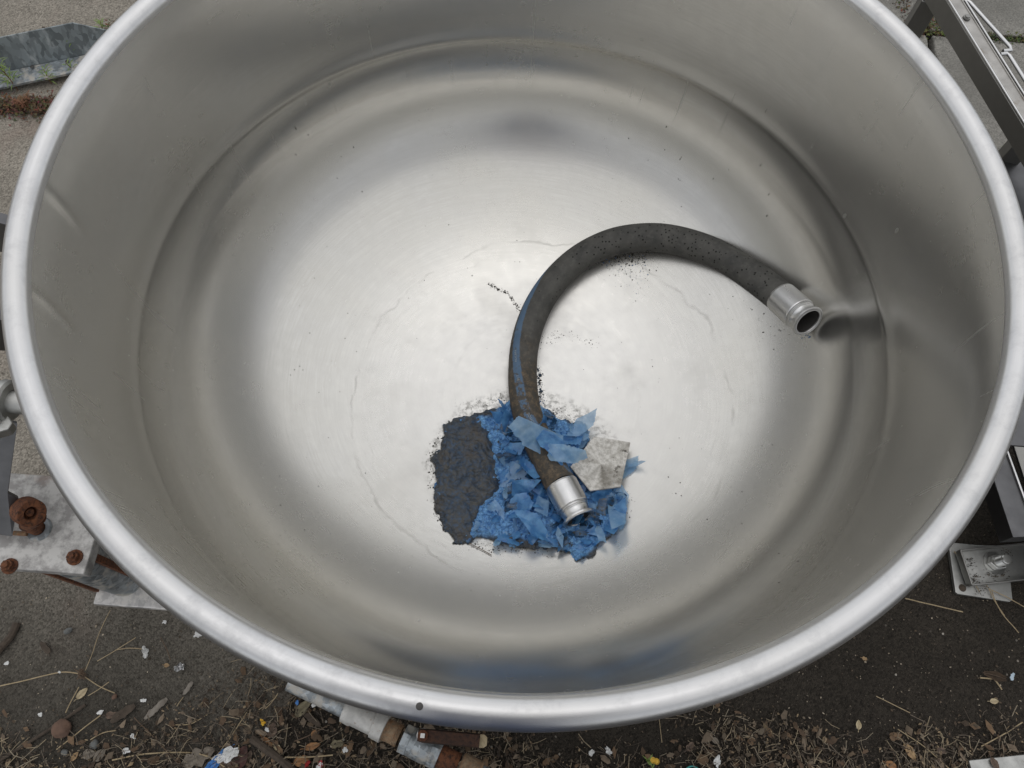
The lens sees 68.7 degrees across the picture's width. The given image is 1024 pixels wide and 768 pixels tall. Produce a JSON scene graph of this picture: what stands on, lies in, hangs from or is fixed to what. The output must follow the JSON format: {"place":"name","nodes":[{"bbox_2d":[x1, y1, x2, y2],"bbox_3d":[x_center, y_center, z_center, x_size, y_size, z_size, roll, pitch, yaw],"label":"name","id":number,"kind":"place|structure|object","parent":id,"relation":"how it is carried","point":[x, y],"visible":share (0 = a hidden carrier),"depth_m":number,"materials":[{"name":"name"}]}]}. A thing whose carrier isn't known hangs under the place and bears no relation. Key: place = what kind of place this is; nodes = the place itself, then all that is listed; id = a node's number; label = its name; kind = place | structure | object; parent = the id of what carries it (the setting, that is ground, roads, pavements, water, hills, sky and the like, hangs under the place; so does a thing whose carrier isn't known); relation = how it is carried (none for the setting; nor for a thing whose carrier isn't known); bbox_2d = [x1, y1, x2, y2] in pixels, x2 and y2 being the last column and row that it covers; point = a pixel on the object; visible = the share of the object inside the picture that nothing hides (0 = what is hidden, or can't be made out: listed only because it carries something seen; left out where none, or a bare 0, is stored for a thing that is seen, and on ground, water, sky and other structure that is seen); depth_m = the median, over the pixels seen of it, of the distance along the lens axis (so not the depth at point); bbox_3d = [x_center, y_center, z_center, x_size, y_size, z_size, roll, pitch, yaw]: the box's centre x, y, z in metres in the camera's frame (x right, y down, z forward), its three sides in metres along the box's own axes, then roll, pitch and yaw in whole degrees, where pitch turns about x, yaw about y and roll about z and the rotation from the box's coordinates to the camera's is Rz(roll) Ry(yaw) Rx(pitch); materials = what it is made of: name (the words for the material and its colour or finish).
{"place":"outdoors","nodes":[
{"label":"outdoors","id":0,"kind":"place"},
{"bbox_2d":[0,0,291,767],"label":"concrete pavement","id":1,"kind":"structure","parent":0,"point":[16,137],"depth_m":1.66,"materials":[{"name":"grey concrete"}]},
{"bbox_2d":[0,622,20,654],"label":"stick","id":2,"kind":"object","parent":1,"relation":"on","point":[9,637],"visible":1,"depth_m":1.66,"materials":[{"name":"brown wood"}]},
{"bbox_2d":[0,57,22,90],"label":"weed","id":3,"kind":"object","parent":1,"relation":"on","point":[3,69],"visible":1,"depth_m":2.29,"materials":[{"name":"green plant"}]},
{"bbox_2d":[11,90,32,109],"bbox_3d":[-1.494,-0.864,2.293,0.067,0.044,0.065,4,65,0],"label":"weed","id":4,"kind":"object","parent":1,"relation":"on","point":[17,102],"visible":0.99,"depth_m":2.28,"materials":[{"name":"brown plant"}]},
{"bbox_2d":[0,671,77,685],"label":"straw","id":5,"kind":"object","parent":1,"relation":"on","point":[39,676],"visible":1,"depth_m":1.63,"materials":[{"name":"beige plant"}]},
{"bbox_2d":[0,703,85,761],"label":"stick","id":6,"kind":"object","parent":1,"relation":"on","point":[47,730],"visible":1,"depth_m":1.58,"materials":[{"name":"brown wood"}]},
{"bbox_2d":[40,641,50,653],"bbox_3d":[-1.032,0.582,1.657,0.035,0.003,0.015,39,73,14],"label":"wood chip","id":7,"kind":"object","parent":1,"relation":"on","point":[45,647],"visible":1,"depth_m":1.66,"materials":[{"name":"brown plant"}]},
{"bbox_2d":[39,64,55,83],"bbox_3d":[-1.446,-0.960,2.332,0.068,0.057,0.057,-9,66,-6],"label":"weed","id":8,"kind":"object","parent":1,"relation":"on","point":[46,72],"visible":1,"depth_m":2.32,"materials":[{"name":"green plant"}]},
{"bbox_2d":[0,22,105,89],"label":"angle iron","id":9,"kind":"object","parent":1,"relation":"on","point":[29,54],"visible":0.66,"depth_m":2.33,"materials":[{"name":"grey metal"}]},
{"bbox_2d":[51,718,71,737],"bbox_3d":[-0.956,0.731,1.589,0.041,0.024,0.040,-17,67,-9],"label":"stone","id":10,"kind":"object","parent":1,"relation":"on","point":[61,728],"visible":1,"depth_m":1.58,"materials":[{"name":"brown stone"}]},
{"bbox_2d":[61,749,68,755],"bbox_3d":[-0.941,0.774,1.575,0.016,0.008,0.012,11,65,3],"label":"stone","id":11,"kind":"object","parent":1,"relation":"on","point":[64,751],"visible":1,"depth_m":1.57,"materials":[{"name":"grey stone"}]},
{"bbox_2d":[63,627,71,633],"bbox_3d":[-0.993,0.552,1.675,0.020,0.010,0.013,-28,69,-14],"label":"stone","id":12,"kind":"object","parent":1,"relation":"on","point":[67,630],"visible":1,"depth_m":1.67,"materials":[{"name":"grey stone"}]},
{"bbox_2d":[62,58,76,69],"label":"weed","id":13,"kind":"object","parent":1,"relation":"on","point":[69,65],"visible":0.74,"depth_m":2.34,"materials":[{"name":"green plant"}]},
{"bbox_2d":[65,687,78,712],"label":"straw","id":14,"kind":"object","parent":1,"relation":"on","point":[72,699],"visible":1,"depth_m":1.61,"materials":[{"name":"beige plant"}]},
{"bbox_2d":[71,752,77,760],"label":"dry leaf","id":15,"kind":"object","parent":1,"relation":"on","point":[73,757],"visible":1,"depth_m":1.57,"materials":[{"name":"brown plant"}]},
{"bbox_2d":[56,715,100,749],"bbox_3d":[-0.919,0.738,1.588,0.099,0.007,0.003,-38,72,-17],"label":"straw","id":16,"kind":"object","parent":1,"relation":"on","point":[80,730],"visible":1,"depth_m":1.59,"materials":[{"name":"beige plant"}]},
{"bbox_2d":[74,668,86,679],"bbox_3d":[-0.940,0.633,1.633,0.021,0.013,0.031,-19,67,-10],"label":"straw knot","id":17,"kind":"object","parent":1,"relation":"on","point":[82,672],"visible":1,"depth_m":1.63,"materials":[{"name":"brown plant"}]},
{"bbox_2d":[74,688,87,700],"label":"dry leaf","id":18,"kind":"object","parent":1,"relation":"on","point":[81,693],"visible":1,"depth_m":1.62,"materials":[{"name":"beige plant"}]},
{"bbox_2d":[0,473,166,610],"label":"metal bracket","id":19,"kind":"object","parent":1,"relation":"on","point":[69,549],"visible":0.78,"depth_m":1.46,"materials":[{"name":"grey metal"}]},
{"bbox_2d":[13,531,27,535],"bbox_3d":[-0.961,0.284,1.431,0.069,0.009,0.010,4,65,0],"label":"rusty rod","id":20,"kind":"object","parent":19,"relation":"on","point":[19,533],"visible":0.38,"depth_m":1.43,"materials":[{"name":"brown metal"}]},
{"bbox_2d":[9,496,51,540],"bbox_3d":[-0.901,0.254,1.409,0.055,0.114,0.073,34,69,13],"label":"rusty bolt","id":21,"kind":"object","parent":19,"relation":"on","point":[27,514],"visible":1,"depth_m":1.39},
{"bbox_2d":[79,749,94,759],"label":"dry leaf","id":22,"kind":"object","parent":1,"relation":"on","point":[86,753],"visible":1,"depth_m":1.57,"materials":[{"name":"brown plant"}]},
{"bbox_2d":[89,739,98,748],"bbox_3d":[-0.882,0.761,1.582,0.018,0.012,0.018,30,68,12],"label":"stone","id":23,"kind":"object","parent":1,"relation":"on","point":[94,743],"visible":1,"depth_m":1.58,"materials":[{"name":"grey stone"}]},
{"bbox_2d":[85,610,110,670],"bbox_3d":[-0.923,0.569,1.667,0.005,0.003,0.131,11,65,3],"label":"straw","id":24,"kind":"object","parent":1,"relation":"on","point":[96,640],"visible":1,"depth_m":1.67,"materials":[{"name":"beige plant"}]},
{"bbox_2d":[82,675,114,692],"bbox_3d":[-0.900,0.654,1.629,0.085,0.005,0.005,24,67,9],"label":"straw","id":25,"kind":"object","parent":1,"relation":"on","point":[98,685],"visible":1,"depth_m":1.63,"materials":[{"name":"beige plant"}]},
{"bbox_2d":[92,18,106,28],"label":"weed","id":26,"kind":"object","parent":1,"relation":"on","point":[99,22],"visible":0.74,"depth_m":2.42,"materials":[{"name":"green plant"}]},
{"bbox_2d":[102,711,118,718],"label":"dry leaf","id":27,"kind":"object","parent":1,"relation":"on","point":[109,715],"visible":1,"depth_m":1.61,"materials":[{"name":"brown plant"}]},
{"bbox_2d":[98,637,135,660],"bbox_3d":[-0.876,0.588,1.660,0.088,0.004,0.003,-31,70,-15],"label":"straw","id":28,"kind":"object","parent":1,"relation":"on","point":[118,648],"visible":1,"depth_m":1.66,"materials":[{"name":"beige plant"}]},
{"bbox_2d":[110,703,135,722],"bbox_3d":[-0.834,0.707,1.607,0.056,0.004,0.022,-36,76,-17],"label":"bark piece","id":29,"kind":"object","parent":1,"relation":"on","point":[125,711],"visible":1,"depth_m":1.60,"materials":[{"name":"brown wood"}]},
{"bbox_2d":[142,646,148,657],"bbox_3d":[-0.810,0.591,1.654,0.014,0.009,0.028,-15,67,-9],"label":"paper scrap","id":30,"kind":"object","parent":1,"relation":"on","point":[145,650],"visible":1,"depth_m":1.66,"materials":[{"name":"white paper"}]},
{"bbox_2d":[144,697,167,719],"bbox_3d":[-0.767,0.698,1.613,0.058,0.003,0.016,-42,71,-17],"label":"wood chip","id":31,"kind":"object","parent":1,"relation":"on","point":[156,708],"visible":1,"depth_m":1.61,"materials":[{"name":"grey wood"}]},
{"bbox_2d":[134,717,177,763],"bbox_3d":[-0.754,0.754,1.587,0.141,0.006,0.004,37,69,14],"label":"straw","id":32,"kind":"object","parent":1,"relation":"on","point":[155,739],"visible":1,"depth_m":1.59,"materials":[{"name":"brown plant"}]},
{"bbox_2d":[112,752,224,767],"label":"straw","id":33,"kind":"object","parent":1,"relation":"on","point":[164,752],"visible":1,"depth_m":1.57,"materials":[{"name":"beige plant"}]},
{"bbox_2d":[173,662,184,671],"bbox_3d":[-0.730,0.621,1.643,0.025,0.010,0.018,-19,67,-10],"label":"foil scrap","id":34,"kind":"object","parent":1,"relation":"on","point":[179,666],"visible":1,"depth_m":1.64,"materials":[{"name":"metal"}]},
{"bbox_2d":[182,681,193,694],"bbox_3d":[-0.705,0.663,1.631,0.011,0.003,0.032,29,68,11],"label":"wood chip","id":35,"kind":"object","parent":1,"relation":"on","point":[188,687],"visible":1,"depth_m":1.63,"materials":[{"name":"grey wood"}]},
{"bbox_2d":[174,747,214,767],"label":"dry leaf","id":36,"kind":"object","parent":1,"relation":"on","point":[191,760],"visible":1,"depth_m":1.57,"materials":[{"name":"brown plant"}]},
{"bbox_2d":[205,744,238,767],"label":"torn wrapper","id":37,"kind":"object","parent":1,"relation":"on","point":[227,754],"visible":1,"depth_m":1.57,"materials":[{"name":"white paper"}]},
{"bbox_2d":[212,761,239,767],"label":"dry leaf","id":38,"kind":"object","parent":1,"relation":"on","point":[228,764],"visible":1,"depth_m":1.57,"materials":[{"name":"brown plant"}]},
{"bbox_2d":[218,711,247,752],"bbox_3d":[-0.595,0.744,1.597,0.004,0.003,0.101,29,68,11],"label":"straw","id":39,"kind":"object","parent":1,"relation":"on","point":[233,732],"visible":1,"depth_m":1.60,"materials":[{"name":"brown plant"}]},
{"bbox_2d":[260,735,272,746],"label":"dry leaf","id":40,"kind":"object","parent":1,"relation":"on","point":[270,743],"visible":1,"depth_m":1.59,"materials":[{"name":"brown plant"}]},
{"bbox_2d":[265,723,276,739],"bbox_3d":[-0.515,0.742,1.600,0.028,0.006,0.028,-21,68,-11],"label":"dry leaf","id":41,"kind":"object","parent":1,"relation":"on","point":[272,725],"visible":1,"depth_m":1.60,"materials":[{"name":"brown plant"}]},
{"bbox_2d":[0,0,1023,125],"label":"moss","id":42,"kind":"object","parent":1,"relation":"on","point":[43,104],"visible":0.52,"depth_m":2.31,"materials":[{"name":"plant"}]},
{"bbox_2d":[278,446,1023,767],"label":"soil","id":43,"kind":"structure","parent":0,"point":[852,691],"depth_m":1.67,"materials":[{"name":"black soil"}]},
{"bbox_2d":[291,755,308,766],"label":"dry leaf","id":44,"kind":"object","parent":43,"relation":"on","point":[299,761],"visible":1,"depth_m":1.58,"materials":[{"name":"brown plant"}]},
{"bbox_2d":[292,701,310,718],"bbox_3d":[-0.455,0.705,1.621,0.022,0.006,0.058,39,75,18],"label":"dry leaf","id":45,"kind":"object","parent":43,"relation":"on","point":[303,706],"visible":0.8,"depth_m":1.62,"materials":[{"name":"brown plant"}]},
{"bbox_2d":[287,754,332,757],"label":"straw","id":46,"kind":"object","parent":43,"relation":"on","point":[310,756],"visible":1,"depth_m":1.58,"materials":[{"name":"beige plant"}]},
{"bbox_2d":[300,742,320,750],"bbox_3d":[-0.428,0.770,1.591,0.044,0.004,0.015,-12,66,-13],"label":"dry leaf","id":47,"kind":"object","parent":43,"relation":"on","point":[312,746],"visible":1,"depth_m":1.59,"materials":[{"name":"brown plant"}]},
{"bbox_2d":[303,712,320,726],"bbox_3d":[-0.433,0.723,1.616,0.051,0.004,0.015,31,70,10],"label":"bark piece","id":48,"kind":"object","parent":43,"relation":"on","point":[307,716],"visible":1,"depth_m":1.61,"materials":[{"name":"brown wood"}]},
{"bbox_2d":[328,740,343,748],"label":"dry leaf","id":49,"kind":"object","parent":43,"relation":"on","point":[337,744],"visible":1,"depth_m":1.59,"materials":[{"name":"brown plant"}]},
{"bbox_2d":[285,683,488,767],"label":"pipe","id":50,"kind":"object","parent":43,"relation":"on","point":[428,748],"visible":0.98,"depth_m":1.44,"materials":[{"name":"metal"}]},
{"bbox_2d":[0,0,1023,732],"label":"steel tank","id":51,"kind":"object","parent":43,"relation":"on","point":[210,386],"visible":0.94,"depth_m":1.54,"materials":[{"name":"silver metal"}]},
{"bbox_2d":[434,400,617,560],"bbox_3d":[0.036,0.198,1.708,0.445,0.092,0.407,4,65,0],"label":"plastic crust","id":52,"kind":"object","parent":51,"relation":"on","point":[497,437],"visible":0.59,"depth_m":1.66},
{"bbox_2d":[430,413,499,543],"bbox_3d":[-0.105,0.208,1.712,0.175,0.065,0.329,4,65,0],"label":"sludge","id":53,"kind":"object","parent":52,"relation":"on","point":[467,483],"visible":0.99,"depth_m":1.71,"materials":[{"name":"black soil"}]},
{"bbox_2d":[471,399,644,555],"bbox_3d":[0.111,0.197,1.685,0.382,0.125,0.380,4,65,0],"label":"torn plastic","id":54,"kind":"object","parent":52,"relation":"on","point":[519,481],"visible":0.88,"depth_m":1.67,"materials":[{"name":"blue plastic"}]},
{"bbox_2d":[570,436,629,491],"bbox_3d":[0.197,0.181,1.704,0.119,0.028,0.145,15,66,5],"label":"paper scrap","id":55,"kind":"object","parent":54,"relation":"on","point":[602,466],"visible":0.96,"depth_m":1.70,"materials":[{"name":"white paper"}]},
{"bbox_2d":[280,109,809,620],"bbox_3d":[-0.020,-0.139,1.593,1.365,0.576,1.224,4,65,0],"label":"grit","id":56,"kind":"object","parent":51,"relation":"on","point":[546,343],"visible":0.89,"depth_m":1.85,"materials":[{"name":"black gravel"}]},
{"bbox_2d":[508,223,822,527],"bbox_3d":[0.241,-0.114,1.738,0.734,0.309,0.564,-35,71,-16],"label":"rubber hose","id":57,"kind":"object","parent":51,"relation":"in","point":[785,302],"visible":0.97,"depth_m":1.78,"materials":[{"name":"rubber"}]},
{"bbox_2d":[0,2,1023,767],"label":"leaf litter","id":58,"kind":"object","parent":43,"relation":"on","point":[700,758],"visible":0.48,"depth_m":1.61,"materials":[{"name":"brown plant"}]},
{"bbox_2d":[91,749,105,763],"bbox_3d":[-0.866,0.780,1.571,0.021,0.006,0.034,14,66,5],"label":"dry leaf","id":59,"kind":"object","parent":58,"relation":"on","point":[102,752],"visible":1,"depth_m":1.57,"materials":[{"name":"brown plant"}]},
{"bbox_2d":[231,745,247,767],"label":"dry leaf","id":60,"kind":"object","parent":58,"relation":"on","point":[243,750],"visible":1,"depth_m":1.58,"materials":[{"name":"brown plant"}]},
{"bbox_2d":[249,734,295,767],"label":"stick","id":61,"kind":"object","parent":58,"relation":"on","point":[265,748],"visible":1,"depth_m":1.58,"materials":[{"name":"brown wood"}]},
{"bbox_2d":[713,755,720,767],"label":"paint flake","id":62,"kind":"object","parent":58,"relation":"on","point":[717,760],"visible":1,"depth_m":1.60,"materials":[{"name":"white paint"}]},
{"bbox_2d":[883,761,896,767],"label":"dry leaf","id":63,"kind":"object","parent":58,"relation":"on","point":[892,765],"visible":1,"depth_m":1.61,"materials":[{"name":"brown plant"}]},
{"bbox_2d":[605,746,611,754],"bbox_3d":[0.206,0.785,1.603,0.012,0.004,0.019,-36,71,-17],"label":"paper scrap","id":64,"kind":"object","parent":43,"relation":"on","point":[608,751],"visible":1,"depth_m":1.60,"materials":[{"name":"white paper"}]},
{"bbox_2d":[642,755,659,767],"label":"dry leaf","id":65,"kind":"object","parent":43,"relation":"on","point":[651,760],"visible":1,"depth_m":1.53,"materials":[{"name":"yellow plant"}]},
{"bbox_2d":[684,742,693,752],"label":"dry leaf","id":66,"kind":"object","parent":43,"relation":"on","point":[691,744],"visible":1,"depth_m":1.61,"materials":[{"name":"brown plant"}]},
{"bbox_2d":[712,737,718,743],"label":"dry leaf","id":67,"kind":"object","parent":43,"relation":"on","point":[715,739],"visible":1,"depth_m":1.62,"materials":[{"name":"brown plant"}]},
{"bbox_2d":[856,719,861,731],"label":"dry leaf","id":68,"kind":"object","parent":43,"relation":"on","point":[858,725],"visible":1,"depth_m":1.64,"materials":[{"name":"beige plant"}]},
{"bbox_2d":[876,696,909,712],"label":"straw","id":69,"kind":"object","parent":43,"relation":"on","point":[892,704],"visible":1,"depth_m":1.66,"materials":[{"name":"beige plant"}]},
{"bbox_2d":[901,738,915,760],"bbox_3d":[0.860,0.793,1.625,0.019,0.006,0.049,-18,60,-15],"label":"dry leaf","id":70,"kind":"object","parent":43,"relation":"on","point":[911,755],"visible":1,"depth_m":1.62,"materials":[{"name":"brown plant"}]},
{"bbox_2d":[898,729,948,767],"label":"straw","id":71,"kind":"object","parent":43,"relation":"on","point":[919,743],"visible":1,"depth_m":1.63,"materials":[{"name":"brown plant"}]},
{"bbox_2d":[905,598,962,611],"bbox_3d":[0.985,0.516,1.748,0.134,0.006,0.003,12,65,4],"label":"straw","id":72,"kind":"object","parent":43,"relation":"on","point":[934,605],"visible":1,"depth_m":1.75,"materials":[{"name":"beige plant"}]},
{"bbox_2d":[934,747,945,753],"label":"dry leaf","id":73,"kind":"object","parent":43,"relation":"on","point":[942,748],"visible":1,"depth_m":1.63,"materials":[{"name":"brown plant"}]},
{"bbox_2d":[980,677,1001,689],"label":"straw","id":74,"kind":"object","parent":43,"relation":"on","point":[994,680],"visible":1,"depth_m":1.69,"materials":[{"name":"beige plant"}]},
{"bbox_2d":[987,698,998,703],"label":"dry leaf","id":75,"kind":"object","parent":43,"relation":"on","point":[994,701],"visible":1,"depth_m":1.67,"materials":[{"name":"beige plant"}]},
{"bbox_2d":[965,754,1023,767],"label":"frame foot","id":76,"kind":"object","parent":43,"relation":"on","point":[1013,761],"visible":1,"depth_m":1.61},
{"bbox_2d":[989,754,998,767],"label":"dry leaf","id":77,"kind":"object","parent":76,"relation":"on","point":[994,763],"visible":1,"depth_m":1.61,"materials":[{"name":"brown plant"}]},
{"bbox_2d":[983,671,1006,681],"bbox_3d":[1.091,0.659,1.692,0.053,0.004,0.022,15,66,5],"label":"conifer twig","id":78,"kind":"object","parent":43,"relation":"on","point":[1000,676],"visible":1,"depth_m":1.69,"materials":[{"name":"brown plant"}]},
{"bbox_2d":[981,722,1022,746],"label":"straw","id":79,"kind":"object","parent":43,"relation":"on","point":[1000,735],"visible":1,"depth_m":1.64,"materials":[{"name":"beige plant"}]},
{"bbox_2d":[991,591,1018,632],"bbox_3d":[1.146,0.532,1.746,0.011,0.005,0.101,-19,67,-11],"label":"straw","id":80,"kind":"object","parent":43,"relation":"on","point":[1002,613],"visible":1,"depth_m":1.74,"materials":[{"name":"beige plant"}]},
{"bbox_2d":[879,0,1023,150],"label":"paving slabs","id":81,"kind":"structure","parent":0,"point":[1003,17],"depth_m":2.54,"materials":[{"name":"grey concrete"}]},
{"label":"paving","id":82,"kind":"structure","parent":0,"visible":0},
{"bbox_2d":[904,0,1023,601],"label":"metal stand","id":83,"kind":"object","parent":82,"relation":"on","point":[992,77],"visible":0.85,"depth_m":1.73,"materials":[{"name":"metal"}]},
{"bbox_2d":[967,548,1012,595],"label":"dirt","id":84,"kind":"structure","parent":83,"relation":"on","point":[987,574],"depth_m":1.78,"materials":[{"name":"black soil"}]},
{"bbox_2d":[990,589,1023,606],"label":"straw","id":85,"kind":"object","parent":83,"relation":"on","point":[1007,597],"visible":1,"depth_m":1.76,"materials":[{"name":"beige plant"}]}
]}

